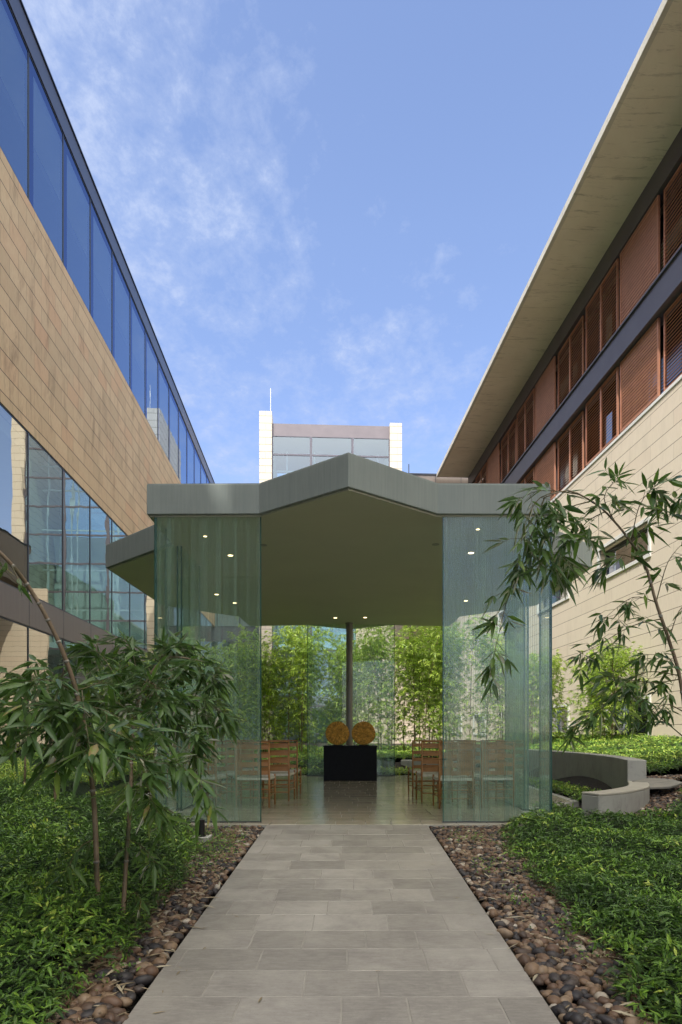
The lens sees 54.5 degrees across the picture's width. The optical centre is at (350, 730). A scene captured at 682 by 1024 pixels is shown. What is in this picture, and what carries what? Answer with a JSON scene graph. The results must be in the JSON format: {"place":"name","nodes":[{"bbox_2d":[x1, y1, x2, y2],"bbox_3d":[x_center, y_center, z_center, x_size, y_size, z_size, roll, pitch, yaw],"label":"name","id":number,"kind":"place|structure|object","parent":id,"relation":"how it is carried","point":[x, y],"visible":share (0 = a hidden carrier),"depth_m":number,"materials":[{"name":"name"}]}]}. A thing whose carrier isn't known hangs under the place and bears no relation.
{"place":"outdoors","nodes":[
{"label":"outdoors","id":0,"kind":"place"},
{"bbox_2d":[259,388,401,742],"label":"glazed tower","id":1,"kind":"structure","parent":0,"point":[286,448],"depth_m":58.53,"materials":[{"name":"stone"}]},
{"bbox_2d":[272,436,310,454],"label":"window","id":2,"kind":"structure","parent":1,"relation":"in","point":[272,436],"depth_m":58.00,"materials":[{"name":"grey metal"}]},
{"bbox_2d":[272,455,310,478],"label":"window","id":3,"kind":"structure","parent":1,"relation":"in","point":[272,455],"depth_m":57.99,"materials":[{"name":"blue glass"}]},
{"bbox_2d":[311,455,336,464],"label":"window","id":4,"kind":"structure","parent":1,"relation":"in","point":[311,455],"depth_m":58.20,"materials":[{"name":"grey metal"}]},
{"bbox_2d":[311,437,351,455],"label":"window","id":5,"kind":"structure","parent":1,"relation":"in","point":[311,437],"depth_m":58.19,"materials":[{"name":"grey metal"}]},
{"bbox_2d":[352,438,389,456],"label":"window","id":6,"kind":"structure","parent":1,"relation":"in","point":[352,438],"depth_m":58.39,"materials":[{"name":"grey glass"}]},
{"bbox_2d":[363,457,389,466],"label":"window","id":7,"kind":"structure","parent":1,"relation":"in","point":[363,457],"depth_m":58.44,"materials":[{"name":"grey metal"}]},
{"bbox_2d":[123,825,559,1023],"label":"path","id":8,"kind":"structure","parent":0,"point":[395,959],"depth_m":3.74,"materials":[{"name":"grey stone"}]},
{"bbox_2d":[154,840,471,1012],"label":"fallen leaves","id":9,"kind":"object","parent":8,"relation":"on","point":[237,916],"visible":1,"depth_m":3.70,"materials":[{"name":"brown plant"}]},
{"bbox_2d":[22,0,661,482],"label":"sky","id":10,"kind":"structure","parent":0,"point":[345,210],"materials":[{"name":"blue"}]},
{"bbox_2d":[35,742,681,1023],"bbox_3d":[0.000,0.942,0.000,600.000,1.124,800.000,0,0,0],"label":"ground","id":11,"kind":"structure","parent":0,"point":[594,783],"depth_m":9.54,"materials":[{"name":"soil"}]},
{"bbox_2d":[0,672,61,784],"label":"bamboo plant","id":12,"kind":"object","parent":11,"relation":"on","point":[37,700],"visible":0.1,"depth_m":9.49,"materials":[{"name":"green plant"}]},
{"bbox_2d":[0,654,102,801],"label":"bamboo plant","id":13,"kind":"object","parent":11,"relation":"on","point":[74,667],"visible":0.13,"depth_m":7.37,"materials":[{"name":"green plant"}]},
{"bbox_2d":[0,551,204,905],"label":"bamboo plant","id":14,"kind":"object","parent":11,"relation":"on","point":[67,721],"visible":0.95,"depth_m":3.67,"materials":[{"name":"green plant"}]},
{"bbox_2d":[0,0,214,760],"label":"stone office building","id":15,"kind":"structure","parent":11,"relation":"on","point":[97,434],"depth_m":24.11,"materials":[{"name":"stone"}]},
{"bbox_2d":[0,0,27,197],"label":"window","id":16,"kind":"structure","parent":15,"relation":"in","point":[13,48],"depth_m":20.05,"materials":[{"name":"glass"}]},
{"bbox_2d":[0,403,27,591],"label":"window","id":17,"kind":"structure","parent":15,"relation":"in","point":[13,436],"depth_m":19.93,"materials":[{"name":"glass"}]},
{"bbox_2d":[0,616,27,755],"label":"window","id":18,"kind":"structure","parent":15,"relation":"in","point":[13,634],"depth_m":19.87,"materials":[{"name":"glass"}]},
{"bbox_2d":[28,50,62,262],"bbox_3d":[-10.313,-19.130,22.357,0.120,4.740,2.900,0,0,-3],"label":"window","id":19,"kind":"structure","parent":15,"relation":"in","point":[45,134],"depth_m":22.20,"materials":[{"name":"glass"}]},
{"bbox_2d":[28,432,62,610],"bbox_3d":[-10.323,-6.865,22.357,0.120,5.170,2.900,0,0,-3],"label":"window","id":20,"kind":"structure","parent":15,"relation":"in","point":[44,472],"depth_m":22.23,"materials":[{"name":"glass"}]},
{"bbox_2d":[28,626,62,751],"bbox_3d":[-10.323,-1.250,22.357,0.120,4.100,2.900,0,0,-3],"label":"window","id":21,"kind":"structure","parent":15,"relation":"in","point":[42,645],"depth_m":22.15,"materials":[{"name":"glass"}]},
{"bbox_2d":[62,468,89,623],"bbox_3d":[-10.483,-6.865,25.252,0.120,5.170,2.900,0,0,-3],"label":"window","id":22,"kind":"structure","parent":15,"relation":"in","point":[75,501],"depth_m":25.12,"materials":[{"name":"glass"}]},
{"bbox_2d":[62,639,89,745],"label":"window","id":23,"kind":"structure","parent":15,"relation":"in","point":[79,677],"depth_m":25.01,"materials":[{"name":"glass"}]},
{"bbox_2d":[63,134,89,312],"bbox_3d":[-10.473,-19.130,25.253,0.120,4.740,2.900,0,0,-3],"label":"window","id":24,"kind":"structure","parent":15,"relation":"in","point":[76,198],"depth_m":25.20,"materials":[{"name":"glass"}]},
{"bbox_2d":[90,651,109,732],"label":"window","id":25,"kind":"structure","parent":15,"relation":"in","point":[104,666],"depth_m":27.93,"materials":[{"name":"glass"}]},
{"bbox_2d":[90,198,111,353],"bbox_3d":[-10.632,-19.130,28.149,0.120,4.740,2.900,0,0,-3],"label":"window","id":26,"kind":"structure","parent":15,"relation":"in","point":[100,248],"depth_m":28.03,"materials":[{"name":"glass"}]},
{"bbox_2d":[90,497,111,633],"bbox_3d":[-10.642,-6.865,28.148,0.120,5.170,2.900,0,0,-3],"label":"window","id":27,"kind":"structure","parent":15,"relation":"in","point":[100,522],"depth_m":28.06,"materials":[{"name":"glass"}]},
{"bbox_2d":[112,251,129,386],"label":"window","id":28,"kind":"structure","parent":15,"relation":"in","point":[120,291],"depth_m":30.93,"materials":[{"name":"glass"}]},
{"bbox_2d":[112,520,129,640],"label":"window","id":29,"kind":"structure","parent":15,"relation":"in","point":[120,588],"depth_m":30.81,"materials":[{"name":"glass"}]},
{"bbox_2d":[130,293,144,414],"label":"window","id":30,"kind":"structure","parent":15,"relation":"in","point":[137,329],"depth_m":33.91,"materials":[{"name":"glass"}]},
{"bbox_2d":[130,584,144,649],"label":"window","id":31,"kind":"structure","parent":15,"relation":"in","point":[137,598],"depth_m":33.95,"materials":[{"name":"glass"}]},
{"bbox_2d":[145,594,153,653],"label":"window","id":32,"kind":"structure","parent":15,"relation":"in","point":[149,602],"depth_m":36.43,"materials":[{"name":"stone"}]},
{"bbox_2d":[145,329,157,439],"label":"window","id":33,"kind":"structure","parent":15,"relation":"in","point":[151,360],"depth_m":36.83,"materials":[{"name":"glass"}]},
{"bbox_2d":[157,602,167,644],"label":"window","id":34,"kind":"structure","parent":15,"relation":"in","point":[160,608],"depth_m":39.04,"materials":[{"name":"glass"}]},
{"bbox_2d":[158,360,168,459],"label":"window","id":35,"kind":"structure","parent":15,"relation":"in","point":[163,386],"depth_m":39.78,"materials":[{"name":"glass"}]},
{"bbox_2d":[168,606,176,636],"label":"window","id":36,"kind":"structure","parent":15,"relation":"in","point":[172,611],"depth_m":42.35,"materials":[{"name":"glass"}]},
{"bbox_2d":[169,387,177,476],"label":"window","id":37,"kind":"structure","parent":15,"relation":"in","point":[173,408],"depth_m":42.60,"materials":[{"name":"glass"}]},
{"bbox_2d":[178,608,185,642],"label":"window","id":38,"kind":"structure","parent":15,"relation":"in","point":[179,609],"depth_m":45.57,"materials":[{"name":"glass"}]},
{"bbox_2d":[178,408,186,483],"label":"window","id":39,"kind":"structure","parent":15,"relation":"in","point":[182,429],"depth_m":45.53,"materials":[{"name":"glass"}]},
{"bbox_2d":[186,609,193,644],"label":"window","id":40,"kind":"structure","parent":15,"relation":"in","point":[189,613],"depth_m":48.53,"materials":[{"name":"glass"}]},
{"bbox_2d":[187,429,193,483],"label":"window","id":41,"kind":"structure","parent":15,"relation":"in","point":[190,446],"depth_m":48.48,"materials":[{"name":"glass"}]},
{"bbox_2d":[194,610,198,654],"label":"window","id":42,"kind":"structure","parent":15,"relation":"in","point":[194,610],"depth_m":51.45,"materials":[{"name":"glass"}]},
{"bbox_2d":[194,446,200,483],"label":"window","id":43,"kind":"structure","parent":15,"relation":"in","point":[197,462],"depth_m":51.13,"materials":[{"name":"glass"}]},
{"bbox_2d":[200,612,205,656],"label":"window","id":44,"kind":"structure","parent":15,"relation":"in","point":[202,618],"depth_m":53.76,"materials":[{"name":"glass"}]},
{"bbox_2d":[201,463,205,482],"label":"window","id":45,"kind":"structure","parent":15,"relation":"in","point":[203,474],"depth_m":54.14,"materials":[{"name":"glass"}]},
{"bbox_2d":[206,618,211,658],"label":"window","id":46,"kind":"structure","parent":15,"relation":"in","point":[208,624],"depth_m":56.83,"materials":[{"name":"glass"}]},
{"bbox_2d":[76,657,164,759],"bbox_3d":[-6.127,-0.492,17.556,2.835,3.104,2.325,0,0,30],"label":"bamboo clump","id":47,"kind":"object","parent":11,"relation":"on","point":[123,716],"visible":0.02,"depth_m":17.40,"materials":[{"name":"green plant"}]},
{"bbox_2d":[38,825,263,1023],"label":"pebble strip","id":48,"kind":"object","parent":11,"relation":"on","point":[82,1006],"visible":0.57,"depth_m":3.72,"materials":[{"name":"brown stone"}]},
{"bbox_2d":[47,829,255,1022],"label":"fallen leaves","id":49,"kind":"object","parent":48,"relation":"on","point":[111,971],"visible":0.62,"depth_m":3.86,"materials":[{"name":"brown plant"}]},
{"bbox_2d":[191,819,211,842],"bbox_3d":[-1.520,1.021,6.750,0.180,0.220,0.180,0,0,0],"label":"garden spotlight","id":50,"kind":"object","parent":48,"relation":"on","point":[203,836],"visible":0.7,"depth_m":6.72,"materials":[{"name":"metal"}]},
{"bbox_2d":[81,820,609,990],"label":"seedlings","id":51,"kind":"object","parent":48,"relation":"on","point":[243,836],"visible":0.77,"depth_m":5.61,"materials":[{"name":"green plant"}]},
{"bbox_2d":[0,758,311,1023],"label":"ground cover","id":52,"kind":"object","parent":11,"relation":"on","point":[42,833],"visible":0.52,"depth_m":4.40,"materials":[{"name":"green plant"}]},
{"bbox_2d":[64,627,247,920],"bbox_3d":[-1.412,0.236,4.617,1.373,2.146,2.582,0,0,-15],"label":"bamboo plant","id":53,"kind":"object","parent":11,"relation":"on","point":[149,678],"visible":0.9,"depth_m":4.43,"materials":[{"name":"green plant"}]},
{"bbox_2d":[135,648,209,751],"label":"bamboo clump","id":54,"kind":"object","parent":11,"relation":"on","point":[174,697],"visible":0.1,"depth_m":19.35,"materials":[{"name":"green plant"}]},
{"bbox_2d":[186,636,263,751],"bbox_3d":[-3.811,-0.958,20.174,2.346,3.718,2.545,0,0,0],"label":"bamboo clump","id":55,"kind":"object","parent":11,"relation":"on","point":[235,677],"visible":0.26,"depth_m":20.08,"materials":[{"name":"green plant"}]},
{"bbox_2d":[212,613,258,741],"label":"glazed link building","id":56,"kind":"structure","parent":11,"relation":"on","point":[224,624],"depth_m":61.00,"materials":[{"name":"grey glass"}]},
{"bbox_2d":[217,614,237,626],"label":"window","id":57,"kind":"structure","parent":56,"relation":"in","point":[217,614],"depth_m":60.36,"materials":[{"name":"metal"}]},
{"bbox_2d":[220,649,286,743],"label":"bamboo clump","id":58,"kind":"object","parent":11,"relation":"on","point":[248,705],"visible":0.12,"depth_m":23.89,"materials":[{"name":"green plant"}]},
{"bbox_2d":[227,624,295,753],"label":"bamboo clump","id":59,"kind":"object","parent":11,"relation":"on","point":[268,680],"visible":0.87,"depth_m":20.54,"materials":[{"name":"green plant"}]},
{"bbox_2d":[263,625,334,751],"bbox_3d":[-1.395,-1.468,20.838,2.260,4.738,2.081,0,0,-44],"label":"bamboo clump","id":60,"kind":"object","parent":11,"relation":"on","point":[299,645],"visible":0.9,"depth_m":20.67,"materials":[{"name":"green plant"}]},
{"bbox_2d":[6,731,663,774],"bbox_3d":[-0.155,0.650,22.022,18.047,1.310,10.417,0,0,0],"label":"ground cover","id":61,"kind":"object","parent":11,"relation":"on","point":[315,760],"visible":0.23,"depth_m":18.42,"materials":[{"name":"green plant"}]},
{"bbox_2d":[313,632,380,744],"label":"bamboo clump","id":62,"kind":"object","parent":11,"relation":"on","point":[339,672],"visible":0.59,"depth_m":21.42,"materials":[{"name":"green plant"}]},
{"bbox_2d":[106,452,591,832],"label":"glass chapel","id":63,"kind":"structure","parent":11,"relation":"on","point":[349,542],"depth_m":9.38,"materials":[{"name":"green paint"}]},
{"bbox_2d":[167,740,207,798],"bbox_3d":[-2.647,0.630,10.675,0.541,0.938,0.468,0,0,15],"label":"ladderback chair","id":64,"kind":"object","parent":63,"relation":"on","point":[179,790],"visible":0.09,"depth_m":10.53,"materials":[{"name":"brown wood"}]},
{"bbox_2d":[182,741,219,794],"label":"ladderback chair","id":65,"kind":"object","parent":63,"relation":"on","point":[208,768],"visible":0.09,"depth_m":11.38,"materials":[{"name":"brown wood"}]},
{"bbox_2d":[183,742,227,806],"bbox_3d":[-2.130,0.630,9.701,0.541,0.938,0.468,0,0,9],"label":"ladderback chair","id":66,"kind":"object","parent":63,"relation":"on","point":[215,777],"visible":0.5,"depth_m":9.50,"materials":[{"name":"brown wood"}]},
{"bbox_2d":[211,741,251,799],"bbox_3d":[-1.901,0.630,10.533,0.541,0.938,0.468,0,0,10],"label":"ladderback chair","id":67,"kind":"object","parent":63,"relation":"on","point":[221,770],"visible":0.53,"depth_m":10.32,"materials":[{"name":"brown wood"}]},
{"bbox_2d":[225,740,257,794],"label":"ladderback chair","id":68,"kind":"object","parent":63,"relation":"on","point":[244,768],"visible":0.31,"depth_m":11.22,"materials":[{"name":"brown wood"}]},
{"bbox_2d":[235,742,275,807],"bbox_3d":[-1.380,0.630,9.580,0.541,0.938,0.468,0,0,2],"label":"ladderback chair","id":69,"kind":"object","parent":63,"relation":"on","point":[241,777],"visible":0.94,"depth_m":9.38,"materials":[{"name":"brown wood"}]},
{"bbox_2d":[258,741,294,800],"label":"ladderback chair","id":70,"kind":"object","parent":63,"relation":"on","point":[288,773],"visible":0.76,"depth_m":10.25,"materials":[{"name":"brown wood"}]},
{"bbox_2d":[268,740,300,795],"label":"ladderback chair","id":71,"kind":"object","parent":63,"relation":"on","point":[297,770],"visible":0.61,"depth_m":11.13,"materials":[{"name":"brown wood"}]},
{"bbox_2d":[323,745,376,780],"bbox_3d":[0.000,0.719,14.675,1.176,0.761,0.566,0,0,0],"label":"altar","id":72,"kind":"object","parent":63,"relation":"on","point":[350,763],"visible":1,"depth_m":14.40,"materials":[{"name":"black stone"}]},
{"bbox_2d":[326,721,348,745],"bbox_3d":[-0.282,0.069,14.620,0.526,0.537,0.120,0,0,0],"label":"disc sculpture","id":73,"kind":"object","parent":72,"relation":"on","point":[337,733],"visible":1,"depth_m":14.61,"materials":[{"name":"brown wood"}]},
{"bbox_2d":[352,721,374,745],"bbox_3d":[0.293,0.068,14.620,0.526,0.538,0.120,0,0,0],"label":"disc sculpture","id":74,"kind":"object","parent":72,"relation":"on","point":[363,733],"visible":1,"depth_m":14.61,"materials":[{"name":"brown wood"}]},
{"bbox_2d":[408,740,441,796],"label":"ladderback chair","id":75,"kind":"object","parent":63,"relation":"on","point":[413,770],"visible":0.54,"depth_m":10.97,"materials":[{"name":"brown wood"}]},
{"bbox_2d":[415,741,453,801],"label":"ladderback chair","id":76,"kind":"object","parent":63,"relation":"on","point":[422,774],"visible":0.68,"depth_m":10.06,"materials":[{"name":"brown wood"}]},
{"bbox_2d":[432,742,473,808],"bbox_3d":[1.479,0.630,9.458,0.541,0.938,0.468,0,0,-2],"label":"ladderback chair","id":77,"kind":"object","parent":63,"relation":"on","point":[467,778],"visible":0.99,"depth_m":9.26,"materials":[{"name":"brown wood"}]},
{"bbox_2d":[447,740,475,795],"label":"ladderback chair","id":78,"kind":"object","parent":63,"relation":"on","point":[455,752],"visible":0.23,"depth_m":11.08,"materials":[{"name":"brown wood"}]},
{"bbox_2d":[449,741,488,801],"bbox_3d":[1.861,0.630,10.354,0.541,0.938,0.468,0,0,-7],"label":"ladderback chair","id":79,"kind":"object","parent":63,"relation":"on","point":[475,762],"visible":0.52,"depth_m":10.14,"materials":[{"name":"brown wood"}]},
{"bbox_2d":[469,740,507,794],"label":"ladderback chair","id":80,"kind":"object","parent":63,"relation":"on","point":[492,752],"visible":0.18,"depth_m":11.18,"materials":[{"name":"brown wood"}]},
{"bbox_2d":[470,742,515,807],"bbox_3d":[2.066,0.630,9.560,0.541,0.938,0.468,0,0,-8],"label":"ladderback chair","id":81,"kind":"object","parent":63,"relation":"on","point":[495,764],"visible":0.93,"depth_m":9.36,"materials":[{"name":"brown wood"}]},
{"bbox_2d":[483,741,525,800],"bbox_3d":[2.449,0.630,10.473,0.541,0.938,0.468,0,0,-12],"label":"ladderback chair","id":82,"kind":"object","parent":63,"relation":"on","point":[511,761],"visible":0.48,"depth_m":10.28,"materials":[{"name":"brown wood"}]},
{"bbox_2d":[317,644,384,744],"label":"bamboo clump","id":83,"kind":"object","parent":11,"relation":"on","point":[331,674],"visible":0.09,"depth_m":25.09,"materials":[{"name":"green plant"}]},
{"bbox_2d":[353,625,420,749],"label":"bamboo clump","id":84,"kind":"object","parent":11,"relation":"on","point":[377,667],"visible":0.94,"depth_m":20.66,"materials":[{"name":"green plant"}]},
{"bbox_2d":[356,464,482,743],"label":"metal clad wing","id":85,"kind":"structure","parent":11,"relation":"on","point":[433,477],"depth_m":55.04,"materials":[{"name":"beige metal"}]},
{"bbox_2d":[381,622,459,749],"bbox_3d":[2.189,-1.563,21.164,2.509,4.828,2.800,0,0,0],"label":"bamboo clump","id":86,"kind":"object","parent":11,"relation":"on","point":[418,670],"visible":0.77,"depth_m":21.06,"materials":[{"name":"green plant"}]},
{"bbox_2d":[396,626,472,742],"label":"bamboo clump","id":87,"kind":"object","parent":11,"relation":"on","point":[426,631],"visible":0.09,"depth_m":24.90,"materials":[{"name":"green plant"}]},
{"bbox_2d":[418,613,497,750],"bbox_3d":[3.430,-1.575,21.617,2.812,4.634,2.518,0,0,0],"label":"bamboo clump","id":88,"kind":"object","parent":11,"relation":"on","point":[449,667],"visible":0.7,"depth_m":21.31,"materials":[{"name":"green plant"}]},
{"bbox_2d":[462,623,529,740],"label":"bamboo clump","id":89,"kind":"object","parent":11,"relation":"on","point":[500,681],"visible":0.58,"depth_m":21.78,"materials":[{"name":"green plant"}]},
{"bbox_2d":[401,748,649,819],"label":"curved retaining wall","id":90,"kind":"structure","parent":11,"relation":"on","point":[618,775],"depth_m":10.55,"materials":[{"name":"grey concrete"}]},
{"bbox_2d":[383,733,681,1023],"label":"ground cover","id":91,"kind":"object","parent":11,"relation":"on","point":[624,871],"visible":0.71,"depth_m":5.12,"materials":[{"name":"green plant"}]},
{"bbox_2d":[435,826,643,1020],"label":"fallen leaves","id":92,"kind":"object","parent":11,"relation":"on","point":[618,1011],"visible":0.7,"depth_m":4.24,"materials":[{"name":"brown plant"}]},
{"bbox_2d":[496,647,584,742],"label":"bamboo clump","id":93,"kind":"object","parent":11,"relation":"on","point":[533,695],"visible":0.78,"depth_m":20.53,"materials":[{"name":"green plant"}]},
{"bbox_2d":[429,825,662,1023],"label":"pebble strip","id":94,"kind":"object","parent":11,"relation":"on","point":[565,978],"visible":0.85,"depth_m":3.91,"materials":[{"name":"brown stone"}]},
{"bbox_2d":[422,0,681,742],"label":"louvred stone building","id":95,"kind":"structure","parent":11,"relation":"on","point":[581,380],"depth_m":19.63,"materials":[{"name":"stone"}]},
{"bbox_2d":[455,715,461,734],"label":"window","id":96,"kind":"structure","parent":95,"relation":"in","point":[459,728],"depth_m":42.02,"materials":[{"name":"glass"}]},
{"bbox_2d":[470,621,485,647],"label":"window","id":97,"kind":"structure","parent":95,"relation":"in","point":[478,640],"depth_m":37.18,"materials":[{"name":"glass"}]},
{"bbox_2d":[473,712,485,734],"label":"window","id":98,"kind":"structure","parent":95,"relation":"in","point":[478,714],"depth_m":36.60,"materials":[{"name":"glass"}]},
{"bbox_2d":[498,608,519,633],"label":"window","id":99,"kind":"structure","parent":95,"relation":"in","point":[513,612],"depth_m":30.96,"materials":[{"name":"glass"}]},
{"bbox_2d":[501,709,519,735],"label":"window","id":100,"kind":"structure","parent":95,"relation":"in","point":[515,715],"depth_m":30.51,"materials":[{"name":"glass"}]},
{"bbox_2d":[537,589,569,614],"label":"window","id":101,"kind":"structure","parent":95,"relation":"in","point":[559,599],"depth_m":25.22,"materials":[{"name":"metal"}]},
{"bbox_2d":[542,704,569,734],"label":"window","id":102,"kind":"structure","parent":95,"relation":"in","point":[568,718],"depth_m":24.64,"materials":[{"name":"metal"}]},
{"bbox_2d":[597,516,650,582],"bbox_3d":[8.133,-5.200,19.326,0.455,1.100,3.300,0,0,-3],"label":"window","id":103,"kind":"structure","parent":95,"relation":"in","point":[621,548],"depth_m":19.55,"materials":[{"name":"metal"}]},
{"bbox_2d":[605,695,650,736],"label":"window","id":104,"kind":"structure","parent":95,"relation":"in","point":[645,719],"depth_m":18.97,"materials":[{"name":"glass"}]},
{"bbox_2d":[471,457,681,754],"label":"bamboo plant","id":105,"kind":"object","parent":11,"relation":"on","point":[563,581],"visible":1,"depth_m":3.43,"materials":[{"name":"green plant"}]},
{"bbox_2d":[575,668,621,735],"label":"bamboo clump","id":106,"kind":"object","parent":11,"relation":"on","point":[591,709],"visible":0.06,"depth_m":20.83,"materials":[{"name":"green plant"}]},
{"bbox_2d":[557,636,648,741],"bbox_3d":[6.999,-1.047,18.391,2.523,3.141,2.024,0,0,33],"label":"bamboo clump","id":107,"kind":"object","parent":11,"relation":"on","point":[619,663],"visible":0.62,"depth_m":18.22,"materials":[{"name":"green plant"}]},
{"bbox_2d":[618,774,681,820],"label":"pebble bank","id":108,"kind":"structure","parent":0,"point":[660,798],"depth_m":8.90,"materials":[{"name":"brown stone"}]},
{"bbox_2d":[632,778,681,788],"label":"stone slab","id":109,"kind":"structure","parent":108,"relation":"on","point":[657,783],"depth_m":9.27,"materials":[{"name":"grey stone"}]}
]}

